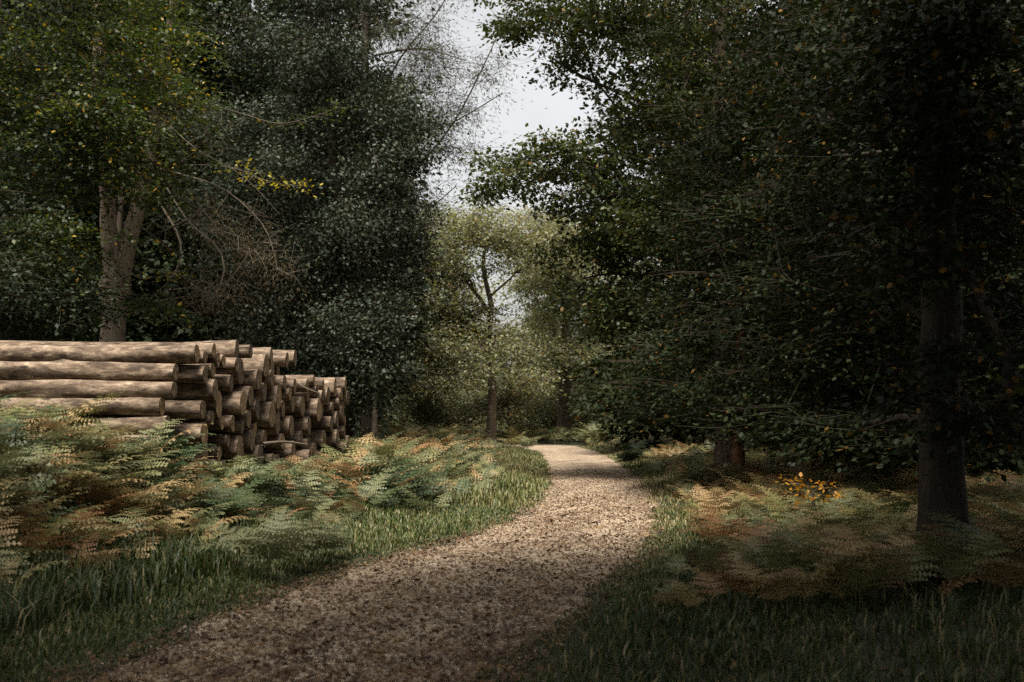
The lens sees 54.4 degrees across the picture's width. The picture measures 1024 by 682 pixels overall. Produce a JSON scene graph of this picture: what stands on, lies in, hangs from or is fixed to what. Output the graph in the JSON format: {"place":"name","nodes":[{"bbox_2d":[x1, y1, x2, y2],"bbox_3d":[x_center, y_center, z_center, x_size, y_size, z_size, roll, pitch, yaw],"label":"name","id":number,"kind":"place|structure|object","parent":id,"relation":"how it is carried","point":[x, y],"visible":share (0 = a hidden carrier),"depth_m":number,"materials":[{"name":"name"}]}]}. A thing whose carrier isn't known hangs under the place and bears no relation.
{"place":"outdoors","nodes":[
{"label":"outdoors","id":0,"kind":"place"},
{"bbox_2d":[0,493,530,681],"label":"grass","id":1,"kind":"structure","parent":0,"point":[400,527],"depth_m":8.48,"materials":[{"name":"green plant"}]},
{"bbox_2d":[53,442,663,681],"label":"path","id":2,"kind":"structure","parent":0,"point":[564,457],"depth_m":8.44,"materials":[{"name":"beige gravel"}]},
{"bbox_2d":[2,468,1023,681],"bbox_3d":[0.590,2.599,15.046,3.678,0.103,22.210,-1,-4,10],"label":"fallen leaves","id":3,"kind":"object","parent":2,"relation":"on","point":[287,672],"visible":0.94,"depth_m":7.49,"materials":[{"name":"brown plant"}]},
{"bbox_2d":[226,0,779,376],"label":"sky","id":4,"kind":"structure","parent":0,"point":[561,110],"materials":[{"name":"white"}]},
{"bbox_2d":[0,422,1023,681],"bbox_3d":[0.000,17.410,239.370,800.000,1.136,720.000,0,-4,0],"label":"ground","id":5,"kind":"structure","parent":0,"point":[842,656],"depth_m":6.78,"materials":[{"name":"brown soil"}]},
{"bbox_2d":[2,442,97,506],"bbox_3d":[-4.829,1.419,9.965,1.440,0.752,1.381,3,-5,-39],"label":"fern","id":6,"kind":"object","parent":5,"relation":"on","point":[66,477],"visible":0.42,"depth_m":10.16,"materials":[{"name":"green plant"}]},
{"bbox_2d":[0,0,161,341],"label":"holly tree","id":7,"kind":"object","parent":5,"relation":"on","point":[18,303],"visible":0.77,"depth_m":17.07,"materials":[{"name":"green plant"}]},
{"bbox_2d":[34,450,157,500],"bbox_3d":[-4.591,1.503,10.792,1.426,0.683,1.371,2,-4,-24],"label":"fern","id":8,"kind":"object","parent":5,"relation":"on","point":[92,465],"visible":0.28,"depth_m":10.55,"materials":[{"name":"green plant"}]},
{"bbox_2d":[12,3,193,341],"bbox_3d":[-16.276,-5.006,38.478,9.768,18.087,8.794,0,-4,0],"label":"evergreen tree","id":9,"kind":"object","parent":5,"relation":"on","point":[61,168],"depth_m":37.18,"materials":[{"name":"green plant"}]},
{"bbox_2d":[0,0,228,341],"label":"yew tree","id":10,"kind":"object","parent":5,"relation":"on","point":[96,214],"visible":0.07,"depth_m":26.98,"materials":[{"name":"green plant"}]},
{"bbox_2d":[15,0,326,373],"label":"yew tree","id":11,"kind":"object","parent":5,"relation":"on","point":[161,263],"visible":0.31,"depth_m":27.94,"materials":[{"name":"green plant"}]},
{"bbox_2d":[0,445,362,641],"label":"grass","id":12,"kind":"structure","parent":5,"relation":"on","point":[111,576],"depth_m":8.57,"materials":[{"name":"green plant"}]},
{"bbox_2d":[0,0,363,341],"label":"beech tree","id":13,"kind":"object","parent":5,"relation":"on","point":[99,95],"visible":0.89,"depth_m":18.61,"materials":[{"name":"green plant"}]},
{"bbox_2d":[139,462,226,509],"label":"fern","id":14,"kind":"object","parent":5,"relation":"on","point":[193,488],"visible":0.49,"depth_m":11.50,"materials":[{"name":"green plant"}]},
{"bbox_2d":[0,391,398,589],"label":"bracken","id":15,"kind":"object","parent":5,"relation":"on","point":[26,439],"visible":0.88,"depth_m":10.81,"materials":[{"name":"green plant"}]},
{"bbox_2d":[95,8,327,343],"bbox_3d":[-6.932,-4.651,22.742,5.651,14.984,4.528,0,-4,0],"label":"larch tree","id":16,"kind":"object","parent":5,"relation":"on","point":[120,219],"visible":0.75,"depth_m":22.47,"materials":[{"name":"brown plant"}]},
{"bbox_2d":[181,474,295,517],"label":"fern","id":17,"kind":"object","parent":5,"relation":"on","point":[236,506],"visible":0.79,"depth_m":11.75,"materials":[{"name":"green plant"}]},
{"bbox_2d":[158,0,347,356],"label":"evergreen tree","id":18,"kind":"object","parent":5,"relation":"on","point":[319,141],"depth_m":39.59,"materials":[{"name":"green plant"}]},
{"bbox_2d":[221,458,306,506],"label":"fern","id":19,"kind":"object","parent":5,"relation":"on","point":[258,477],"visible":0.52,"depth_m":12.90,"materials":[{"name":"green plant"}]},
{"bbox_2d":[194,507,345,577],"bbox_3d":[-2.323,1.944,9.341,1.450,0.631,1.368,0,-4,0],"label":"fern","id":20,"kind":"object","parent":5,"relation":"on","point":[279,545],"visible":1,"depth_m":9.36,"materials":[{"name":"green plant"}]},
{"bbox_2d":[136,0,470,437],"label":"holly tree","id":21,"kind":"object","parent":5,"relation":"on","point":[353,362],"visible":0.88,"depth_m":24.30,"materials":[{"name":"green plant"}]},
{"bbox_2d":[253,510,361,563],"bbox_3d":[-2.025,2.029,10.150,1.166,0.568,1.311,2,-4,-24],"label":"fern","id":22,"kind":"object","parent":5,"relation":"on","point":[328,540],"visible":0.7,"depth_m":10.18,"materials":[{"name":"green plant"}]},
{"bbox_2d":[185,0,456,424],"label":"yew tree","id":23,"kind":"object","parent":5,"relation":"on","point":[415,328],"visible":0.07,"depth_m":34.84,"materials":[{"name":"green plant"}]},
{"bbox_2d":[219,426,504,510],"bbox_3d":[-3.845,2.410,20.207,7.482,1.178,12.665,0,-4,0],"label":"bracken","id":24,"kind":"object","parent":5,"relation":"on","point":[394,450],"visible":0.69,"depth_m":17.48,"materials":[{"name":"green plant"}]},
{"bbox_2d":[300,30,452,428],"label":"evergreen tree","id":25,"kind":"object","parent":5,"relation":"on","point":[402,388],"visible":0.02,"depth_m":43.88,"materials":[{"name":"green plant"}]},
{"bbox_2d":[322,181,449,436],"bbox_3d":[-4.190,-0.877,31.096,4.434,8.821,5.223,0,-4,0],"label":"young tree","id":26,"kind":"object","parent":5,"relation":"on","point":[374,422],"visible":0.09,"depth_m":30.91,"materials":[{"name":"green plant"}]},
{"bbox_2d":[296,0,547,435],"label":"larch tree","id":27,"kind":"object","parent":5,"relation":"on","point":[430,49],"visible":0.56,"depth_m":30.71,"materials":[{"name":"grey plant"}]},
{"bbox_2d":[379,367,475,428],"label":"shrub","id":28,"kind":"object","parent":5,"relation":"on","point":[422,408],"visible":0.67,"depth_m":44.55,"materials":[{"name":"green plant"}]},
{"bbox_2d":[354,421,504,459],"bbox_3d":[-5.416,3.407,34.983,10.250,1.228,19.647,0,-4,-7],"label":"bracken","id":29,"kind":"object","parent":5,"relation":"on","point":[434,432],"visible":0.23,"depth_m":32.03,"materials":[{"name":"plant"}]},
{"bbox_2d":[381,254,483,425],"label":"broadleaf tree","id":30,"kind":"object","parent":5,"relation":"on","point":[397,415],"visible":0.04,"depth_m":54.56,"materials":[{"name":"green plant"}]},
{"bbox_2d":[418,373,508,427],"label":"shrub","id":31,"kind":"object","parent":5,"relation":"on","point":[471,399],"visible":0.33,"depth_m":52.84,"materials":[{"name":"green plant"}]},
{"bbox_2d":[425,245,512,425],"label":"broadleaf tree","id":32,"kind":"object","parent":5,"relation":"on","point":[471,293],"visible":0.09,"depth_m":58.40,"materials":[{"name":"green plant"}]},
{"bbox_2d":[392,442,555,507],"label":"grass","id":33,"kind":"structure","parent":5,"relation":"on","point":[521,479],"depth_m":19.53,"materials":[{"name":"green plant"}]},
{"bbox_2d":[384,182,597,441],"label":"oak tree","id":34,"kind":"object","parent":5,"relation":"on","point":[483,237],"visible":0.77,"depth_m":43.22,"materials":[{"name":"green plant"}]},
{"bbox_2d":[458,375,552,443],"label":"shrub","id":35,"kind":"object","parent":5,"relation":"on","point":[504,401],"visible":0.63,"depth_m":45.69,"materials":[{"name":"green plant"}]},
{"bbox_2d":[497,380,556,437],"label":"shrub","id":36,"kind":"object","parent":5,"relation":"on","point":[538,407],"visible":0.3,"depth_m":51.52,"materials":[{"name":"green plant"}]},
{"bbox_2d":[355,419,713,444],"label":"bracken","id":37,"kind":"object","parent":5,"relation":"on","point":[585,431],"visible":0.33,"depth_m":46.28,"materials":[{"name":"plant"}]},
{"bbox_2d":[494,244,590,426],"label":"broadleaf tree","id":38,"kind":"object","parent":5,"relation":"on","point":[540,332],"visible":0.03,"depth_m":59.63,"materials":[{"name":"green plant"}]},
{"bbox_2d":[479,204,626,440],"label":"oak tree","id":39,"kind":"object","parent":5,"relation":"on","point":[575,350],"visible":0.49,"depth_m":49.42,"materials":[{"name":"green plant"}]},
{"bbox_2d":[532,391,609,424],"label":"shrub","id":40,"kind":"object","parent":5,"relation":"on","point":[579,419],"visible":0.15,"depth_m":53.52,"materials":[{"name":"green plant"}]},
{"bbox_2d":[553,375,619,427],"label":"shrub","id":41,"kind":"object","parent":5,"relation":"on","point":[579,401],"visible":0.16,"depth_m":49.31,"materials":[{"name":"green plant"}]},
{"bbox_2d":[451,0,768,469],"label":"oak tree","id":42,"kind":"object","parent":5,"relation":"on","point":[613,312],"visible":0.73,"depth_m":21.60,"materials":[{"name":"green plant"}]},
{"bbox_2d":[600,439,652,467],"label":"fern","id":43,"kind":"object","parent":5,"relation":"on","point":[626,456],"visible":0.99,"depth_m":26.71,"materials":[{"name":"green plant"}]},
{"bbox_2d":[549,15,748,447],"bbox_3d":[5.873,-4.200,36.288,9.194,16.636,7.828,0,-4,0],"label":"broadleaf tree","id":44,"kind":"object","parent":5,"relation":"on","point":[598,373],"visible":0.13,"depth_m":35.35,"materials":[{"name":"green plant"}]},
{"bbox_2d":[584,433,794,462],"bbox_3d":[7.855,3.559,34.808,9.798,0.912,18.833,0,-4,0],"label":"bracken","id":45,"kind":"object","parent":5,"relation":"on","point":[657,451],"visible":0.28,"depth_m":31.21,"materials":[{"name":"green plant"}]},
{"bbox_2d":[672,459,726,485],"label":"fern","id":46,"kind":"object","parent":5,"relation":"on","point":[700,476],"visible":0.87,"depth_m":18.82,"materials":[{"name":"green plant"}]},
{"bbox_2d":[660,490,755,534],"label":"fern","id":47,"kind":"object","parent":5,"relation":"on","point":[718,504],"visible":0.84,"depth_m":12.44,"materials":[{"name":"green plant"}]},
{"bbox_2d":[672,502,757,542],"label":"fern","id":48,"kind":"object","parent":5,"relation":"on","point":[713,532],"visible":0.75,"depth_m":11.18,"materials":[{"name":"green plant"}]},
{"bbox_2d":[625,0,816,450],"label":"broadleaf tree","id":49,"kind":"object","parent":5,"relation":"on","point":[707,260],"depth_m":32.88,"materials":[{"name":"green plant"}]},
{"bbox_2d":[713,455,778,484],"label":"fern","id":50,"kind":"object","parent":5,"relation":"on","point":[736,469],"visible":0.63,"depth_m":17.83,"materials":[{"name":"green plant"}]},
{"bbox_2d":[581,0,915,478],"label":"beech tree","id":51,"kind":"object","parent":5,"relation":"on","point":[665,393],"visible":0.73,"depth_m":17.82,"materials":[{"name":"green plant"}]},
{"bbox_2d":[673,0,888,447],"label":"broadleaf tree","id":52,"kind":"object","parent":5,"relation":"on","point":[765,6],"visible":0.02,"depth_m":27.01,"materials":[{"name":"green plant"}]},
{"bbox_2d":[777,472,851,511],"bbox_3d":[3.565,1.950,11.754,1.012,0.808,0.531,2,-4,-24],"label":"sapling","id":53,"kind":"object","parent":5,"relation":"on","point":[813,497],"visible":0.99,"depth_m":11.70,"materials":[{"name":"yellow plant"}]},
{"bbox_2d":[625,466,1023,616],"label":"bracken","id":54,"kind":"object","parent":5,"relation":"on","point":[844,553],"visible":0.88,"depth_m":8.68,"materials":[{"name":"green plant"}]},
{"bbox_2d":[640,445,1016,508],"bbox_3d":[6.776,2.584,20.399,8.529,0.886,12.075,0,-4,0],"label":"bracken","id":55,"kind":"object","parent":5,"relation":"on","point":[817,470],"visible":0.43,"depth_m":17.39,"materials":[{"name":"plant"}]},
{"bbox_2d":[675,0,1023,573],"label":"beech tree","id":56,"kind":"object","parent":5,"relation":"on","point":[938,237],"visible":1,"depth_m":9.15,"materials":[{"name":"green plant"}]},
{"bbox_2d":[735,0,1016,470],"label":"broadleaf tree","id":57,"kind":"object","parent":5,"relation":"on","point":[851,390],"depth_m":21.71,"materials":[{"name":"green plant"}]},
{"bbox_2d":[758,0,1023,484],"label":"broadleaf tree","id":58,"kind":"object","parent":5,"relation":"on","point":[1019,466],"visible":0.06,"depth_m":16.02,"materials":[{"name":"green plant"}]},
{"bbox_2d":[580,441,776,531],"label":"grass","id":59,"kind":"structure","parent":0,"point":[651,473],"depth_m":20.16,"materials":[{"name":"green plant"}]},
{"bbox_2d":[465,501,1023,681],"bbox_3d":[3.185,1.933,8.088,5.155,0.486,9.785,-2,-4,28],"label":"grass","id":60,"kind":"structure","parent":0,"point":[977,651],"depth_m":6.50,"materials":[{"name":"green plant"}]},
{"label":"log","id":61,"kind":"object","parent":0,"visible":0},
{"bbox_2d":[217,460,225,467],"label":"log","id":62,"kind":"object","parent":61,"relation":"on","point":[224,461],"visible":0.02,"depth_m":15.29,"materials":[{"name":"brown wood"}]},
{"bbox_2d":[206,434,229,446],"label":"log","id":63,"kind":"object","parent":62,"relation":"on","point":[222,440],"visible":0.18,"depth_m":15.26,"materials":[{"name":"brown wood"}]},
{"bbox_2d":[208,415,234,431],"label":"log","id":64,"kind":"object","parent":63,"relation":"on","point":[229,425],"visible":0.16,"depth_m":15.32,"materials":[{"name":"brown wood"}]},
{"bbox_2d":[220,391,246,415],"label":"log","id":65,"kind":"object","parent":64,"relation":"on","point":[234,403],"visible":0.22,"depth_m":15.41,"materials":[{"name":"brown wood"}]},
{"bbox_2d":[214,374,233,390],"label":"log","id":66,"kind":"object","parent":65,"relation":"on","point":[225,382],"visible":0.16,"depth_m":15.34,"materials":[{"name":"brown wood"}]},
{"bbox_2d":[215,358,238,371],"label":"log","id":67,"kind":"object","parent":66,"relation":"on","point":[232,365],"visible":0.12,"depth_m":15.39,"materials":[{"name":"brown wood"}]},
{"bbox_2d":[198,340,238,357],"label":"log","id":68,"kind":"object","parent":67,"relation":"on","point":[228,348],"visible":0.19,"depth_m":15.58,"materials":[{"name":"brown wood"}]},
{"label":"log","id":69,"kind":"object","parent":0,"visible":0},
{"bbox_2d":[226,453,246,465],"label":"log","id":70,"kind":"object","parent":69,"relation":"on","point":[229,461],"visible":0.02,"depth_m":15.77,"materials":[{"name":"brown wood"}]},
{"bbox_2d":[220,435,243,459],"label":"log","id":71,"kind":"object","parent":70,"relation":"on","point":[234,449],"visible":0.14,"depth_m":15.47,"materials":[{"name":"brown wood"}]},
{"bbox_2d":[230,430,254,450],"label":"log","id":72,"kind":"object","parent":70,"relation":"on","point":[248,436],"visible":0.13,"depth_m":15.93,"materials":[{"name":"brown wood"}]},
{"bbox_2d":[235,409,250,427],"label":"log","id":73,"kind":"object","parent":72,"relation":"on","point":[246,417],"visible":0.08,"depth_m":15.86,"materials":[{"name":"brown wood"}]},
{"bbox_2d":[232,385,253,405],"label":"log","id":74,"kind":"object","parent":73,"relation":"on","point":[248,390],"visible":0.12,"depth_m":15.93,"materials":[{"name":"brown wood"}]},
{"bbox_2d":[235,369,261,389],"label":"log","id":75,"kind":"object","parent":74,"relation":"on","point":[253,378],"visible":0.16,"depth_m":16.10,"materials":[{"name":"brown wood"}]},
{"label":"log","id":76,"kind":"object","parent":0,"visible":0},
{"bbox_2d":[244,445,262,464],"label":"log","id":77,"kind":"object","parent":76,"relation":"on","point":[257,451],"visible":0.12,"depth_m":16.17,"materials":[{"name":"brown wood"}]},
{"bbox_2d":[254,429,266,447],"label":"log","id":78,"kind":"object","parent":77,"relation":"on","point":[261,436],"visible":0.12,"depth_m":16.50,"materials":[{"name":"brown wood"}]},
{"bbox_2d":[251,401,275,426],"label":"log","id":79,"kind":"object","parent":78,"relation":"on","point":[267,414],"visible":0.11,"depth_m":16.58,"materials":[{"name":"brown wood"}]},
{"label":"log","id":80,"kind":"object","parent":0,"visible":0},
{"bbox_2d":[263,441,294,461],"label":"log","id":81,"kind":"object","parent":80,"relation":"on","point":[287,450],"visible":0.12,"depth_m":17.42,"materials":[{"name":"brown wood"}]},
{"bbox_2d":[263,433,284,448],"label":"log","id":82,"kind":"object","parent":81,"relation":"on","point":[279,437],"visible":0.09,"depth_m":17.21,"materials":[{"name":"brown wood"}]},
{"bbox_2d":[257,411,279,434],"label":"log","id":83,"kind":"object","parent":82,"relation":"on","point":[274,429],"visible":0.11,"depth_m":17.04,"materials":[{"name":"brown wood"}]},
{"bbox_2d":[265,385,281,409],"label":"log","id":84,"kind":"object","parent":83,"relation":"on","point":[274,394],"visible":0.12,"depth_m":16.98,"materials":[{"name":"brown wood"}]},
{"bbox_2d":[262,370,273,388],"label":"log","id":85,"kind":"object","parent":84,"relation":"on","point":[269,379],"visible":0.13,"depth_m":16.75,"materials":[{"name":"brown wood"}]},
{"bbox_2d":[239,353,268,376],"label":"log","id":86,"kind":"object","parent":85,"relation":"on","point":[259,361],"visible":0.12,"depth_m":16.45,"materials":[{"name":"brown wood"}]},
{"bbox_2d":[279,415,293,436],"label":"log","id":87,"kind":"object","parent":81,"relation":"on","point":[287,426],"visible":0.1,"depth_m":17.55,"materials":[{"name":"brown wood"}]},
{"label":"log","id":88,"kind":"object","parent":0,"visible":0},
{"bbox_2d":[284,449,311,465],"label":"log","id":89,"kind":"object","parent":88,"relation":"on","point":[304,454],"visible":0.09,"depth_m":18.10,"materials":[{"name":"brown wood"}]},
{"bbox_2d":[295,437,309,448],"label":"log","id":90,"kind":"object","parent":89,"relation":"on","point":[306,440],"visible":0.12,"depth_m":18.36,"materials":[{"name":"brown wood"}]},
{"bbox_2d":[293,417,310,434],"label":"log","id":91,"kind":"object","parent":90,"relation":"on","point":[303,424],"visible":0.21,"depth_m":18.34,"materials":[{"name":"brown wood"}]},
{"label":"log","id":92,"kind":"object","parent":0,"visible":0},
{"bbox_2d":[303,397,321,421],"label":"log","id":93,"kind":"object","parent":92,"relation":"on","point":[313,409],"visible":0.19,"depth_m":18.80,"materials":[{"name":"brown wood"}]},
{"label":"log","id":94,"kind":"object","parent":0,"visible":0},
{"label":"log","id":95,"kind":"object","parent":94,"relation":"on","visible":0},
{"bbox_2d":[96,434,165,446],"bbox_3d":[-6.432,1.392,13.753,3.236,0.329,0.266,1,-48,-1],"label":"log","id":96,"kind":"object","parent":95,"relation":"on","point":[140,436],"visible":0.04,"depth_m":13.71,"materials":[{"name":"brown wood"}]},
{"bbox_2d":[9,416,170,434],"bbox_3d":[-6.396,1.181,13.837,3.240,0.282,0.284,0,-5,-1],"label":"log","id":97,"kind":"object","parent":96,"relation":"on","point":[134,421],"visible":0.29,"depth_m":13.75,"materials":[{"name":"brown wood"}]},
{"bbox_2d":[0,397,164,415],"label":"log","id":98,"kind":"object","parent":97,"relation":"on","point":[140,406],"visible":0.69,"depth_m":13.75,"materials":[{"name":"brown wood"}]},
{"bbox_2d":[0,379,176,398],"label":"log","id":99,"kind":"object","parent":98,"relation":"on","point":[64,388],"visible":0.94,"depth_m":13.80,"materials":[{"name":"brown wood"}]},
{"bbox_2d":[0,359,178,380],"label":"log","id":100,"kind":"object","parent":99,"relation":"on","point":[47,370],"visible":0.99,"depth_m":13.89,"materials":[{"name":"brown wood"}]},
{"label":"log","id":101,"kind":"object","parent":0,"visible":0},
{"bbox_2d":[203,459,217,468],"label":"log","id":102,"kind":"object","parent":101,"relation":"on","point":[213,460],"visible":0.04,"depth_m":14.80,"materials":[{"name":"brown wood"}]},
{"bbox_2d":[168,445,207,465],"bbox_3d":[-6.022,1.695,14.618,3.061,0.337,0.348,0,28,1],"label":"log","id":103,"kind":"object","parent":102,"relation":"on","point":[202,454],"visible":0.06,"depth_m":14.52,"materials":[{"name":"brown wood"}]},
{"bbox_2d":[165,422,207,445],"bbox_3d":[-6.051,1.326,14.471,3.190,0.439,0.444,0,41,0],"label":"log","id":104,"kind":"object","parent":103,"relation":"on","point":[197,430],"visible":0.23,"depth_m":14.34,"materials":[{"name":"brown wood"}]},
{"bbox_2d":[42,400,205,418],"bbox_3d":[-6.065,0.989,14.441,3.176,0.311,0.309,0,-42,-1],"label":"log","id":105,"kind":"object","parent":104,"relation":"on","point":[185,409],"visible":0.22,"depth_m":14.35,"materials":[{"name":"brown wood"}]},
{"bbox_2d":[150,379,217,399],"bbox_3d":[-5.894,0.725,14.600,3.083,0.371,0.365,0,-38,-2],"label":"log","id":106,"kind":"object","parent":105,"relation":"on","point":[208,390],"visible":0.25,"depth_m":14.54,"materials":[{"name":"brown wood"}]},
{"bbox_2d":[48,364,207,383],"bbox_3d":[-6.103,0.465,14.394,3.325,0.307,0.297,0,3,-3],"label":"log","id":107,"kind":"object","parent":106,"relation":"on","point":[193,373],"visible":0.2,"depth_m":14.36,"materials":[{"name":"brown wood"}]},
{"bbox_2d":[0,343,199,362],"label":"log","id":108,"kind":"object","parent":107,"relation":"on","point":[13,352],"visible":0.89,"depth_m":14.16,"materials":[{"name":"brown wood"}]},
{"bbox_2d":[163,363,214,377],"bbox_3d":[-6.001,0.426,14.749,3.165,0.273,0.248,0,-4,0],"label":"log","id":109,"kind":"object","parent":106,"relation":"on","point":[211,369],"visible":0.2,"depth_m":14.70,"materials":[{"name":"brown wood"}]},
{"bbox_2d":[0,340,215,357],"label":"log","id":110,"kind":"object","parent":109,"relation":"on","point":[210,348],"visible":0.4,"depth_m":14.66,"materials":[{"name":"brown wood"}]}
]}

